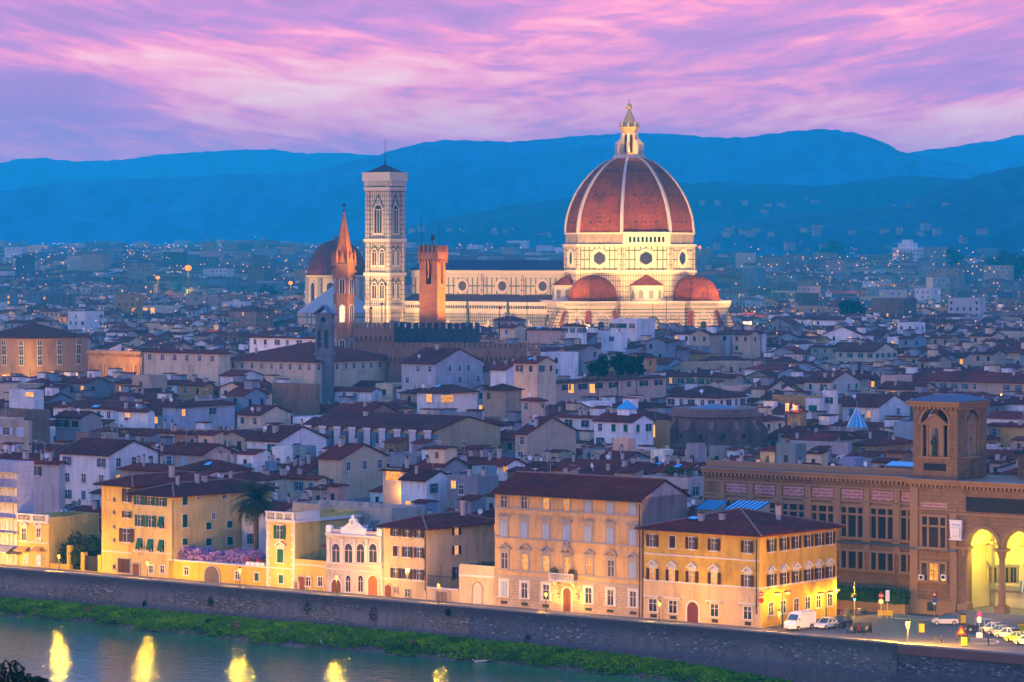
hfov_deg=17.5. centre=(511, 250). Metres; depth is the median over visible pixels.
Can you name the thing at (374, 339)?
battlemented wall
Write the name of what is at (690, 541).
window
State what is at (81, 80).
sky
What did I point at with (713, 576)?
window
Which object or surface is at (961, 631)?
roadworks sign
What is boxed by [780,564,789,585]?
window
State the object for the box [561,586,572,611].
doorway
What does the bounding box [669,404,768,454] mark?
round apse
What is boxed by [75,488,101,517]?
house
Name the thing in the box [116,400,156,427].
house
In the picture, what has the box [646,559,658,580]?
window
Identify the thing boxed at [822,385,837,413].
house
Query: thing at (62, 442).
house
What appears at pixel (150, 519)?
window
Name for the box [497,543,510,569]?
window
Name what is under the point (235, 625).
bank weed
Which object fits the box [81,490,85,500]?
window
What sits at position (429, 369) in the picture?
window
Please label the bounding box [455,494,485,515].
house
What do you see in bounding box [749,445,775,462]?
house
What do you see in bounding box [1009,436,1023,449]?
house
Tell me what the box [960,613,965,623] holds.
waste bin
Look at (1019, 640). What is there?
parked car
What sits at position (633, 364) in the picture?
courtyard tree
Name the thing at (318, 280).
domed chapel
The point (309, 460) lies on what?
house
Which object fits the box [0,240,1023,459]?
distant roofscape
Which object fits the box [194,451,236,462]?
house
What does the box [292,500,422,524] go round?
blank walled building
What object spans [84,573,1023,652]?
road
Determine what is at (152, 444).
house
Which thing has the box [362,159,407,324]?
bell tower
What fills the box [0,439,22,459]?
house
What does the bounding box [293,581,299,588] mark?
doorway
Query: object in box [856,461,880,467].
house
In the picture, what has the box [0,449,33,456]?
house
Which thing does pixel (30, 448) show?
house
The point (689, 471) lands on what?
terrace shrub
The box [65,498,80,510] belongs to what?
house
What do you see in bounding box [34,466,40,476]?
window
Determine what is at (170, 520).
green shuttered house
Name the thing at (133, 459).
window
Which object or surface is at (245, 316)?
house
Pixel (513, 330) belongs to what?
house
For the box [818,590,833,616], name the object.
double street lamp
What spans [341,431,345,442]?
window
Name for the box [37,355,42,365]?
window
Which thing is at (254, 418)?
window
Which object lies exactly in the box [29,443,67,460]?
house
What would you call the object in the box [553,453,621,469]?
house
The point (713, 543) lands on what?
window
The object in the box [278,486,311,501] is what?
house
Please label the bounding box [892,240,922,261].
apartment tower
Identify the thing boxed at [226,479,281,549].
palm tree
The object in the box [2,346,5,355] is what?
window
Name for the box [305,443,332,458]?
house
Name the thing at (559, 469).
house
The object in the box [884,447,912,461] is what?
house
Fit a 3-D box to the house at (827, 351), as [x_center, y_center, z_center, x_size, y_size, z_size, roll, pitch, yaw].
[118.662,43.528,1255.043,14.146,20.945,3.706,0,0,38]
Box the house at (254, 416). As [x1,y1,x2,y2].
[235,396,292,428]
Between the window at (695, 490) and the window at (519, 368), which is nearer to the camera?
the window at (695, 490)
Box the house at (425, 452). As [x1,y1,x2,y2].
[409,442,472,468]
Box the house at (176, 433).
[135,417,199,443]
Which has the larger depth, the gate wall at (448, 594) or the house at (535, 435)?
the house at (535, 435)
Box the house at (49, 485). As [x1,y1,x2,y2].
[15,450,67,513]
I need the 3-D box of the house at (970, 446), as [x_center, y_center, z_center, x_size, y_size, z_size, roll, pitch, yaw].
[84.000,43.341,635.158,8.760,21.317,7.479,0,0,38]
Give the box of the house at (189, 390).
[177,371,214,399]
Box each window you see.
[0,427,12,435]
[1,340,5,345]
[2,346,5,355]
[2,355,6,365]
[17,427,24,436]
[18,521,27,540]
[19,346,23,355]
[19,356,23,365]
[23,554,28,565]
[25,392,33,396]
[33,520,42,540]
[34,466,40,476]
[35,554,40,566]
[37,340,41,345]
[37,346,41,355]
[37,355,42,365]
[55,419,68,427]
[57,345,61,354]
[57,355,61,364]
[63,456,70,465]
[65,472,69,482]
[65,489,70,499]
[71,420,78,427]
[76,344,80,354]
[76,355,80,364]
[80,473,86,483]
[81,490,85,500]
[97,458,104,467]
[99,474,103,480]
[106,411,110,418]
[116,457,120,467]
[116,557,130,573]
[119,528,133,542]
[122,488,130,502]
[122,510,130,518]
[124,413,130,417]
[131,456,135,463]
[134,496,143,505]
[135,514,144,527]
[135,537,143,551]
[145,496,154,506]
[146,515,155,527]
[146,538,153,552]
[148,564,153,573]
[156,497,165,506]
[156,515,165,529]
[156,539,164,553]
[158,564,165,573]
[165,456,172,464]
[181,456,185,465]
[181,497,188,505]
[181,513,188,528]
[181,537,188,545]
[182,566,189,575]
[205,521,212,530]
[205,537,212,546]
[210,407,215,414]
[211,512,216,519]
[221,493,227,499]
[226,520,233,528]
[226,536,233,545]
[233,570,240,580]
[240,416,244,424]
[247,533,252,544]
[253,417,256,424]
[253,572,260,581]
[267,444,274,452]
[273,524,284,540]
[274,540,285,563]
[277,573,284,584]
[294,481,302,491]
[304,576,311,586]
[316,576,323,586]
[326,478,332,483]
[327,430,331,445]
[330,542,340,563]
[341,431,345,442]
[342,542,353,563]
[344,574,351,592]
[346,461,350,471]
[354,542,365,563]
[356,431,360,442]
[356,574,363,592]
[362,460,366,470]
[367,542,378,563]
[371,432,375,446]
[378,459,381,468]
[386,433,390,439]
[386,468,400,481]
[390,528,399,537]
[390,567,399,578]
[391,545,398,557]
[393,587,398,593]
[402,529,411,537]
[402,546,411,557]
[402,568,411,579]
[403,589,410,597]
[404,376,409,383]
[414,530,423,538]
[414,547,423,558]
[414,568,423,580]
[425,394,431,402]
[426,366,432,372]
[428,377,431,384]
[430,483,437,493]
[441,394,453,402]
[447,365,451,371]
[450,480,455,488]
[452,527,460,536]
[452,545,460,555]
[452,566,458,580]
[457,365,461,371]
[457,376,462,383]
[458,484,464,495]
[466,364,470,370]
[476,375,480,382]
[497,515,509,537]
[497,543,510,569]
[497,578,509,597]
[498,495,508,508]
[516,365,522,371]
[516,451,523,457]
[517,517,529,539]
[518,544,531,571]
[518,580,529,599]
[519,496,528,509]
[520,436,524,444]
[524,402,527,410]
[528,365,532,372]
[539,365,544,372]
[539,518,551,540]
[539,546,552,572]
[540,581,551,600]
[541,497,550,510]
[559,519,572,541]
[560,547,573,579]
[561,498,570,512]
[562,384,570,390]
[565,419,571,425]
[568,384,573,393]
[578,383,586,389]
[581,420,588,427]
[581,521,593,543]
[582,499,592,513]
[582,549,595,575]
[582,585,594,604]
[589,384,594,393]
[594,382,602,388]
[596,437,603,443]
[597,423,602,431]
[603,522,615,544]
[603,550,617,577]
[604,501,614,514]
[604,586,616,606]
[609,323,620,327]
[609,382,616,387]
[611,424,615,431]
[620,323,626,328]
[623,424,627,432]
[625,552,638,579]
[626,523,638,546]
[626,588,638,607]
[627,502,637,516]
[628,323,635,328]
[636,424,639,432]
[640,380,647,386]
[643,595,660,612]
[646,423,651,431]
[646,533,657,547]
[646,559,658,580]
[654,379,662,385]
[663,596,680,614]
[666,561,677,582]
[668,377,673,383]
[668,398,673,405]
[668,535,676,548]
[678,378,683,383]
[685,536,696,550]
[685,562,697,583]
[692,486,698,496]
[698,378,703,384]
[705,600,721,617]
[706,379,712,384]
[708,537,719,551]
[708,564,719,585]
[726,399,730,405]
[738,602,755,620]
[741,540,752,553]
[741,566,752,587]
[767,538,776,552]
[767,565,776,587]
[768,601,774,616]
[780,536,789,551]
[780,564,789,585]
[780,599,786,614]
[785,403,788,413]
[792,535,800,549]
[792,562,801,583]
[793,597,798,610]
[804,534,813,548]
[804,560,813,581]
[805,596,811,609]
[808,405,816,411]
[815,532,823,546]
[815,559,824,580]
[815,594,821,608]
[820,384,826,389]
[825,397,832,403]
[825,557,834,578]
[826,531,834,545]
[827,593,833,606]
[848,408,854,415]
[866,411,870,418]
[896,408,900,415]
[940,382,946,387]
[951,383,957,389]
[961,383,967,389]
[992,428,996,435]
[1003,384,1009,390]
[1015,385,1021,390]
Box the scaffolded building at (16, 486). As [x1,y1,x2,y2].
[0,459,33,565]
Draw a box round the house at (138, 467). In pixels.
[116,448,175,476]
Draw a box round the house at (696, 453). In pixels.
[680,443,705,464]
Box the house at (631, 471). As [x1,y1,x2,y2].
[612,466,645,476]
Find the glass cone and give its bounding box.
[846,408,867,431]
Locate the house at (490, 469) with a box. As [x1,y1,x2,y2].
[472,465,496,474]
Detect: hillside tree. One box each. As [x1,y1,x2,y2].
[0,659,31,681]
[24,676,49,681]
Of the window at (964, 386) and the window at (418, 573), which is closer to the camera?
the window at (418, 573)
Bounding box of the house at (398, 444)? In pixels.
[382,437,408,453]
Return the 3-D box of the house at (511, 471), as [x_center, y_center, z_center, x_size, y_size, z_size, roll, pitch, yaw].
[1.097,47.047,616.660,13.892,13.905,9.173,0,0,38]
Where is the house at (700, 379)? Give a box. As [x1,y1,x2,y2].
[665,367,744,386]
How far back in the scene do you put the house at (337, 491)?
579.72 m
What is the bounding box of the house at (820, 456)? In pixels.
[806,449,829,464]
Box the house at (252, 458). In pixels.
[235,448,276,472]
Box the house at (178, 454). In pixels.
[160,429,236,466]
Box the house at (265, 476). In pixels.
[223,469,281,499]
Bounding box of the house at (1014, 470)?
[1000,460,1017,473]
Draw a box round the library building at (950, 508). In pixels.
[700,394,1023,623]
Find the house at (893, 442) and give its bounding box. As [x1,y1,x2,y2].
[852,424,912,452]
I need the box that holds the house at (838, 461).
[810,445,841,465]
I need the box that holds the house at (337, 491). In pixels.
[313,483,349,500]
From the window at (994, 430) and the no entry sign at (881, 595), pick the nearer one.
the no entry sign at (881, 595)
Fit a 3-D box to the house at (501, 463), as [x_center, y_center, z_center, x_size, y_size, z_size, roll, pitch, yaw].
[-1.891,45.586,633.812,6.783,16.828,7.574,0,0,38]
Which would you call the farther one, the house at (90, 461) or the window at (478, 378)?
the window at (478, 378)
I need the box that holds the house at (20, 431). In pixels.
[0,408,31,451]
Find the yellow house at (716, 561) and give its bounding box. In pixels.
[634,499,845,627]
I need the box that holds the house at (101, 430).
[89,428,111,432]
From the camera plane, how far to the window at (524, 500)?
502.30 m
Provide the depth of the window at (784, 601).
481.06 m
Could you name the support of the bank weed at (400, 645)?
on the river bank
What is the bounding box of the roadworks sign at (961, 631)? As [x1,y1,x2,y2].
[956,626,965,634]
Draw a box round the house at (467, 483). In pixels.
[447,466,498,509]
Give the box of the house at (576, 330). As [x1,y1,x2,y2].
[560,315,588,343]
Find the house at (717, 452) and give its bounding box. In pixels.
[709,445,730,459]
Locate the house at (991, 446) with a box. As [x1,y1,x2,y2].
[987,444,995,448]
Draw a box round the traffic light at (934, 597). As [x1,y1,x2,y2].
[932,592,935,616]
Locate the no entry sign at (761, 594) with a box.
[758,591,763,602]
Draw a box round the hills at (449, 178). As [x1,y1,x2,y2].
[0,129,991,245]
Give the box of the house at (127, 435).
[104,431,129,439]
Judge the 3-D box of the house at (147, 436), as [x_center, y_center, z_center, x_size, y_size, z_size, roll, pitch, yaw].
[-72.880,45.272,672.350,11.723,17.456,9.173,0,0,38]
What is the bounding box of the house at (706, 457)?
[683,444,714,461]
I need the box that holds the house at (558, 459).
[540,445,562,461]
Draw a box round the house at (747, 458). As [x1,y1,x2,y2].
[725,455,753,461]
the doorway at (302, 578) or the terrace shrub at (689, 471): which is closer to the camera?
the doorway at (302, 578)
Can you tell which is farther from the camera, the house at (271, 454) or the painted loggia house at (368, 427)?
the painted loggia house at (368, 427)
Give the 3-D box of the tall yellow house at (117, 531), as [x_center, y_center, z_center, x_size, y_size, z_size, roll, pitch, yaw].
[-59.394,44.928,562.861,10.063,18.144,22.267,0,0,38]
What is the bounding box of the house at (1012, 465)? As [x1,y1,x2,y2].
[997,462,1015,471]
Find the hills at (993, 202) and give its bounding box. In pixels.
[127,165,1023,258]
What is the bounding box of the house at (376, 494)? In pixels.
[348,485,382,502]
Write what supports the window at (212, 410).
in the house at (219, 412)
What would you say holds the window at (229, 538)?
in the green shuttered house at (170, 520)
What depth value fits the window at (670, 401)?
895.45 m
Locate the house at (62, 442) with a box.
[32,440,74,456]
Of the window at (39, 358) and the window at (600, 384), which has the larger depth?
the window at (39, 358)
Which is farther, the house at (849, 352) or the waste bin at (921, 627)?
the house at (849, 352)
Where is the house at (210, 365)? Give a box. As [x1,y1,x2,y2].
[141,346,232,385]
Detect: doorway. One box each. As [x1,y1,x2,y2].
[131,562,140,575]
[203,565,220,581]
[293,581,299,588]
[297,575,306,589]
[330,578,342,592]
[367,574,378,595]
[384,583,392,596]
[435,589,448,601]
[471,581,482,603]
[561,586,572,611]
[685,600,699,622]
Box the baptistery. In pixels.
[298,286,364,327]
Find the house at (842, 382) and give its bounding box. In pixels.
[802,368,861,395]
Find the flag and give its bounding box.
[1020,580,1023,592]
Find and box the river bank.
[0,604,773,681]
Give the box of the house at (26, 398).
[9,380,43,408]
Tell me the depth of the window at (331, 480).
628.34 m
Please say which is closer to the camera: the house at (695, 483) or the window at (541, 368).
the house at (695, 483)
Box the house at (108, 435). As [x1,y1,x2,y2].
[101,432,116,438]
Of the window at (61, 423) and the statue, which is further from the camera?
the window at (61, 423)
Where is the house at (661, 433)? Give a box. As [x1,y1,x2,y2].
[653,420,669,448]
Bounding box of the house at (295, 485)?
[258,458,329,499]
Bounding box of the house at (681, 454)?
[675,450,684,459]
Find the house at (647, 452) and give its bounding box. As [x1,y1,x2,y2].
[594,448,649,458]
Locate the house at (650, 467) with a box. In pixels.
[604,456,658,474]
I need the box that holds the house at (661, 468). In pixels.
[651,448,701,474]
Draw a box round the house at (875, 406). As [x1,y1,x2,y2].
[840,386,909,421]
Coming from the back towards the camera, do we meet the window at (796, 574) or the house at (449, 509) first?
the house at (449, 509)
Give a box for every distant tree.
[257,284,283,294]
[819,240,843,252]
[837,297,867,315]
[945,246,964,266]
[985,255,1006,264]
[1000,247,1018,263]
[1007,251,1023,281]
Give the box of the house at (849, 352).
[835,338,897,362]
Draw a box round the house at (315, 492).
[309,484,326,500]
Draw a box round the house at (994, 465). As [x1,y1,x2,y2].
[988,460,1011,474]
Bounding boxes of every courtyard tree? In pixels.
[586,355,609,400]
[608,352,628,402]
[623,355,645,394]
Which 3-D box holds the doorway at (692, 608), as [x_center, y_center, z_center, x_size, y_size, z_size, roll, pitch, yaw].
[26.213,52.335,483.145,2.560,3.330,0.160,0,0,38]
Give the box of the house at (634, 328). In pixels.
[609,317,654,340]
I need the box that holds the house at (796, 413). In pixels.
[785,403,808,425]
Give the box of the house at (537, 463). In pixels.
[524,448,560,471]
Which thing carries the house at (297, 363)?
on the ground at (817, 620)
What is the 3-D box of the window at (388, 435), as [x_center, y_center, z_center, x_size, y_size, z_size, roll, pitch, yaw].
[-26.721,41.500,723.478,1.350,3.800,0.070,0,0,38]
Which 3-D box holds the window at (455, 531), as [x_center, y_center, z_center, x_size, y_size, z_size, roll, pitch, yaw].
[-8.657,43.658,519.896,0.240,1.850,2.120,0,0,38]
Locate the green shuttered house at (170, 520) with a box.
[124,469,278,577]
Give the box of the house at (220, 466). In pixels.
[175,450,254,477]
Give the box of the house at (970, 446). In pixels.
[933,437,971,455]
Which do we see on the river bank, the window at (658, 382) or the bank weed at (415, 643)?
the bank weed at (415, 643)
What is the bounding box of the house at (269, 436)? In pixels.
[244,413,328,457]
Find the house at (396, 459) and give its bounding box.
[387,452,421,468]
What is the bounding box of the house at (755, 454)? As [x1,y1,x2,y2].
[750,450,759,460]
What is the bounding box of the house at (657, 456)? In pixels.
[650,445,675,464]
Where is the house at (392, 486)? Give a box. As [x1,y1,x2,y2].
[379,455,411,503]
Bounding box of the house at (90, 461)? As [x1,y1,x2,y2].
[57,423,160,505]
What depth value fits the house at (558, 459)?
656.13 m
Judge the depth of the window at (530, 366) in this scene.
864.09 m
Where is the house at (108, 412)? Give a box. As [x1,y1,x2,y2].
[50,401,118,426]
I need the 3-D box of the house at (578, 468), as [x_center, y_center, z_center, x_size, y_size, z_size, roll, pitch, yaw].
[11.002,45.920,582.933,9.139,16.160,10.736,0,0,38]
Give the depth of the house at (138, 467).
626.91 m
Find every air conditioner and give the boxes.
[919,574,924,579]
[941,574,946,579]
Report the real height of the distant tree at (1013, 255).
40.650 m
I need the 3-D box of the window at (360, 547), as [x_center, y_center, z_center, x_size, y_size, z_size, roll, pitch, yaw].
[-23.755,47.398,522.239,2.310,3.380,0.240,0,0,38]
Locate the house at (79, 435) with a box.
[66,432,100,446]
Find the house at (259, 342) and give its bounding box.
[248,335,321,352]
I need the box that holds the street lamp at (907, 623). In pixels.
[906,619,909,642]
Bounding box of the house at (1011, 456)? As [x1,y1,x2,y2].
[987,446,1017,462]
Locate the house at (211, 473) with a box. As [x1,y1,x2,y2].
[198,470,216,475]
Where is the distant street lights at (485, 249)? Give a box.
[1,242,1023,343]
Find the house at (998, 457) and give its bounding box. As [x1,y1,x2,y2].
[987,451,1005,473]
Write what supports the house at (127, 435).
on the ground at (817, 620)
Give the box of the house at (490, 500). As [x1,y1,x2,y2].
[484,494,494,509]
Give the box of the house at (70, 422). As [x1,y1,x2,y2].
[53,406,103,440]
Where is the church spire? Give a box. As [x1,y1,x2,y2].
[331,204,356,348]
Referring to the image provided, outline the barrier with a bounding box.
[878,610,892,617]
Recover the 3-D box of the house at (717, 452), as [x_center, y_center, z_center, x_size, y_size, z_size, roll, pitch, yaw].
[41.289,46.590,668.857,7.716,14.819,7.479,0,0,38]
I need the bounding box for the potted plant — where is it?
[550,567,557,578]
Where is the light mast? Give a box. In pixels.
[185,265,191,294]
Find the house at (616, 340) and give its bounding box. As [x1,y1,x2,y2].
[602,329,626,352]
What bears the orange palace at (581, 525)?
on the ground at (817, 620)
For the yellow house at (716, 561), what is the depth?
483.54 m
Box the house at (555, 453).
[531,449,570,461]
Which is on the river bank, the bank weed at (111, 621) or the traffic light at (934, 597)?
the bank weed at (111, 621)
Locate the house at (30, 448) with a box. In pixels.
[15,440,41,455]
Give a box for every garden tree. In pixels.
[58,531,93,568]
[68,541,88,569]
[83,534,101,555]
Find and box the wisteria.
[179,546,265,563]
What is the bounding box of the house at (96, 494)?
[65,488,101,505]
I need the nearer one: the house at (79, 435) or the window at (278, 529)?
the window at (278, 529)
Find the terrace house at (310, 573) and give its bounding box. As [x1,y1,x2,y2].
[293,545,325,590]
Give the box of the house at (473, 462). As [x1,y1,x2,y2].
[464,454,521,465]
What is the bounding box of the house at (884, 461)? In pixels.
[870,457,900,467]
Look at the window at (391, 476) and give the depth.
602.06 m
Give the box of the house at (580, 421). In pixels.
[558,407,596,429]
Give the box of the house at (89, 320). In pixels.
[68,311,103,332]
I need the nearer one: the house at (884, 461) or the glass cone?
the house at (884, 461)
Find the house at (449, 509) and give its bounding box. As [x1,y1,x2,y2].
[443,508,486,511]
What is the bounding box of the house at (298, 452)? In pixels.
[291,445,315,460]
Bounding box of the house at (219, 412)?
[159,389,237,428]
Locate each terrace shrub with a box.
[664,466,673,476]
[676,467,684,477]
[683,466,694,477]
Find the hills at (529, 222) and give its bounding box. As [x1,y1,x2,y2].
[350,175,962,248]
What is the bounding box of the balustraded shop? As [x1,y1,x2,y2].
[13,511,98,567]
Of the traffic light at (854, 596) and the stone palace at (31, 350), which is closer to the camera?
the traffic light at (854, 596)
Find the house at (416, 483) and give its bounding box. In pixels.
[398,453,449,512]
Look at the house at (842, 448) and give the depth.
698.45 m
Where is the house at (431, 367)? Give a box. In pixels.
[400,343,484,390]
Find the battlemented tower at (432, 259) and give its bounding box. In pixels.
[418,217,447,327]
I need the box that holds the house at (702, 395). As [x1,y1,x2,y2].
[664,377,749,405]
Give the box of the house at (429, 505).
[411,499,439,513]
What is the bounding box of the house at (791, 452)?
[776,442,821,464]
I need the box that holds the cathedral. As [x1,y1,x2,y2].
[404,99,734,329]
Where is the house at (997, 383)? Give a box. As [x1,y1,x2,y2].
[915,371,1023,394]
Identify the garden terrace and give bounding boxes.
[203,559,266,564]
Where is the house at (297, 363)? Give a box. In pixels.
[230,342,387,399]
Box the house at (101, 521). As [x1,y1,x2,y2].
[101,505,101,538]
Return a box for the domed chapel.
[305,236,364,305]
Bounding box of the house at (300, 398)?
[272,374,319,415]
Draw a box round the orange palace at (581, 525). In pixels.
[486,466,691,617]
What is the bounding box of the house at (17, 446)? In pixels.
[1,442,24,452]
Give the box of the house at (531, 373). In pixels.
[511,345,557,405]
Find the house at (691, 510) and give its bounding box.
[687,489,702,516]
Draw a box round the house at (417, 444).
[410,438,448,452]
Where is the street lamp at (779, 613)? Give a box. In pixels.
[778,609,780,631]
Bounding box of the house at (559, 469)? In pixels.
[551,465,579,473]
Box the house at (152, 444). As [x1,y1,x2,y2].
[143,442,164,463]
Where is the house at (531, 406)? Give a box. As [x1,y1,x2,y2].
[518,385,548,426]
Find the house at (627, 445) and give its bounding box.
[600,435,649,460]
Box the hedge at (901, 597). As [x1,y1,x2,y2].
[837,584,910,604]
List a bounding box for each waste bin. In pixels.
[918,622,924,632]
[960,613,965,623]
[961,635,967,646]
[1018,622,1023,630]
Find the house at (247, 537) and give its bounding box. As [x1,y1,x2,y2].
[238,495,291,556]
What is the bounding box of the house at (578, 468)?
[577,467,601,474]
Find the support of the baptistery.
on the ground at (817, 620)
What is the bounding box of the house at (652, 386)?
[556,373,667,402]
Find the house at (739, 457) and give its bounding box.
[686,449,744,470]
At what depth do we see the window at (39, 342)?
1070.40 m
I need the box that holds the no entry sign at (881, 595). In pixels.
[878,593,883,603]
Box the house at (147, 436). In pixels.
[133,431,166,453]
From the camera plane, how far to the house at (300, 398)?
907.50 m
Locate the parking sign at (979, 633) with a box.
[976,611,981,637]
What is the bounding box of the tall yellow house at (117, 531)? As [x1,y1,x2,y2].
[92,464,221,574]
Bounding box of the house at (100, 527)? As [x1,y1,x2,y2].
[60,507,101,538]
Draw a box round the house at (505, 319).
[492,312,525,331]
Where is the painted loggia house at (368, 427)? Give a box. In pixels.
[300,410,502,453]
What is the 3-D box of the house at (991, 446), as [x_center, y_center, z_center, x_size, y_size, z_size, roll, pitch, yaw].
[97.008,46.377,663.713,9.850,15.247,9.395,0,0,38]
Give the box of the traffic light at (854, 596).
[851,582,855,616]
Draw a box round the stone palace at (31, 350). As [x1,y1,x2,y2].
[0,323,89,376]
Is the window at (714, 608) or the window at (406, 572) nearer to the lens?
the window at (714, 608)
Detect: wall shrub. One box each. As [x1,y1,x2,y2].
[207,596,212,606]
[303,601,311,614]
[369,607,375,620]
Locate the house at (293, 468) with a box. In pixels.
[277,456,317,474]
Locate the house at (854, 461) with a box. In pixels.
[831,456,863,466]
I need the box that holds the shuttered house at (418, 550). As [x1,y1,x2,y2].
[375,497,494,599]
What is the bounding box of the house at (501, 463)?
[477,446,527,480]
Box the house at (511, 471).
[499,466,533,484]
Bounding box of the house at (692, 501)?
[691,496,703,503]
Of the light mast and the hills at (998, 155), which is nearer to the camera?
the light mast
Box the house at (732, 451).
[725,447,745,459]
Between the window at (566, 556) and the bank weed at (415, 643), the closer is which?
the bank weed at (415, 643)
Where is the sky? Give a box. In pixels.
[0,0,1023,162]
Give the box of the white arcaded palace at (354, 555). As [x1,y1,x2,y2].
[325,515,382,595]
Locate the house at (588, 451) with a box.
[581,444,604,458]
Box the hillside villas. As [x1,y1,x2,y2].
[21,199,987,249]
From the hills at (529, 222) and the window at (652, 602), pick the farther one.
the hills at (529, 222)
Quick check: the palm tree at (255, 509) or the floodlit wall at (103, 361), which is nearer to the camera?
the palm tree at (255, 509)
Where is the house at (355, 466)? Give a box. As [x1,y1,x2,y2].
[315,433,389,498]
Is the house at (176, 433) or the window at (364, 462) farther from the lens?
the house at (176, 433)
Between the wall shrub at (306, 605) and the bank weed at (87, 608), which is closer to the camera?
the wall shrub at (306, 605)
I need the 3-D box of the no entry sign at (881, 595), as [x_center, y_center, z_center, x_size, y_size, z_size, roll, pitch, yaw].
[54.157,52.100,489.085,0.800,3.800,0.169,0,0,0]
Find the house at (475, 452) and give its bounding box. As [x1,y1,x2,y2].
[457,440,486,460]
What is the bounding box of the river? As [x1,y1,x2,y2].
[0,616,687,681]
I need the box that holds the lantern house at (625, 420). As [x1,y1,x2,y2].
[592,400,655,448]
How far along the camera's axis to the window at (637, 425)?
753.21 m
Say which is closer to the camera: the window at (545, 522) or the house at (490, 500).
the window at (545, 522)
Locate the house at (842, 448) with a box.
[789,440,851,454]
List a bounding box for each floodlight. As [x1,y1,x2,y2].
[384,282,386,327]
[498,306,500,341]
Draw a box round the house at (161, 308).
[143,303,178,313]
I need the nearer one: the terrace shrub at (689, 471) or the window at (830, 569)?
the window at (830, 569)
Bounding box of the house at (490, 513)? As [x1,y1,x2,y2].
[479,507,494,559]
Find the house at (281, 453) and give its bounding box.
[265,446,292,462]
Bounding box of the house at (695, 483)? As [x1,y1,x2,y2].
[642,471,703,506]
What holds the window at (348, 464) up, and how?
in the house at (355, 466)
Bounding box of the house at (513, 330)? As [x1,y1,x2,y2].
[497,315,526,342]
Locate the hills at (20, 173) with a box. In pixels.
[0,149,370,190]
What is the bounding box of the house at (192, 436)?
[185,430,204,441]
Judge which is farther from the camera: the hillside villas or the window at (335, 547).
the hillside villas
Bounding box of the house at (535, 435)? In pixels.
[512,405,578,458]
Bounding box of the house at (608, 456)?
[591,449,630,462]
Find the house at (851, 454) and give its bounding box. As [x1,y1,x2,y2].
[843,452,856,456]
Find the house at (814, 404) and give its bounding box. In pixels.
[805,392,824,418]
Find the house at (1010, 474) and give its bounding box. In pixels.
[999,472,1017,475]
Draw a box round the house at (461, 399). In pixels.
[414,384,479,413]
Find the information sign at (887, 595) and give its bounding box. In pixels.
[885,589,889,618]
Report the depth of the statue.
494.15 m
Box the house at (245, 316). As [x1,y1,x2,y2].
[228,304,273,327]
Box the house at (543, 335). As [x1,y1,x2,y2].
[525,324,566,343]
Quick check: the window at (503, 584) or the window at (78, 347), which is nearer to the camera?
the window at (503, 584)
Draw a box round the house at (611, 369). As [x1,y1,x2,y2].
[584,355,616,372]
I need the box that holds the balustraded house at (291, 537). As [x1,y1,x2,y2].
[265,508,361,587]
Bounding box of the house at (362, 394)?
[334,386,382,401]
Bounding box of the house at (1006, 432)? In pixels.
[987,418,1023,447]
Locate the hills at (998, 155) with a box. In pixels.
[910,135,1023,171]
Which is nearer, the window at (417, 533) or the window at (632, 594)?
the window at (632, 594)
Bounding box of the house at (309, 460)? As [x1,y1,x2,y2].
[290,452,321,464]
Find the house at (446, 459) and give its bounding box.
[411,440,471,473]
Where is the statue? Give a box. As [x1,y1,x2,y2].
[931,435,936,456]
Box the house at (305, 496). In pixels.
[287,492,311,502]
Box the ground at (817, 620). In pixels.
[765,609,940,629]
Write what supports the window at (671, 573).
in the yellow house at (716, 561)
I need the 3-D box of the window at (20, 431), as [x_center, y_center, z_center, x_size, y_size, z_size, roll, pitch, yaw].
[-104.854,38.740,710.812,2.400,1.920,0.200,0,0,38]
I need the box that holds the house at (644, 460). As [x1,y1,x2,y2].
[628,459,684,461]
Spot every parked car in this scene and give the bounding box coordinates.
[814,617,837,628]
[835,615,852,627]
[931,613,958,624]
[964,618,990,631]
[980,622,1002,632]
[986,624,1010,634]
[994,627,1019,637]
[1003,631,1023,641]
[1013,635,1023,644]
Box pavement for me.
[0,564,1017,630]
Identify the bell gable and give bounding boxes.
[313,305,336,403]
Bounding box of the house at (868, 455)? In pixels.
[853,450,884,466]
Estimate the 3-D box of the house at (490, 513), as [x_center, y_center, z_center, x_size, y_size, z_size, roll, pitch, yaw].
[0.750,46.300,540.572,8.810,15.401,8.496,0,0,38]
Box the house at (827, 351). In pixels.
[809,338,840,359]
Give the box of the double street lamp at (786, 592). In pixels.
[774,590,790,626]
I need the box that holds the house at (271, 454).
[269,448,297,465]
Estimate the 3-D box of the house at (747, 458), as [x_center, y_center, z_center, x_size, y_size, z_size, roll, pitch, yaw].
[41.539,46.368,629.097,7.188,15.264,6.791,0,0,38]
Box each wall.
[0,566,468,637]
[49,545,101,571]
[86,350,143,376]
[168,559,266,585]
[354,323,393,354]
[388,342,539,382]
[394,323,479,347]
[426,575,458,601]
[459,560,494,604]
[467,606,900,681]
[837,600,909,613]
[892,642,1023,681]
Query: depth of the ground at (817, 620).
494.28 m
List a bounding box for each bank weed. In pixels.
[84,606,92,612]
[108,619,116,624]
[231,621,240,628]
[395,643,405,650]
[410,641,419,648]
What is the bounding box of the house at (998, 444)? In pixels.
[990,440,1010,449]
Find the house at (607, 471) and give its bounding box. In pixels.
[577,462,647,475]
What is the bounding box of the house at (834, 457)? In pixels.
[832,454,838,461]
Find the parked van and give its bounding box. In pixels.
[784,610,815,630]

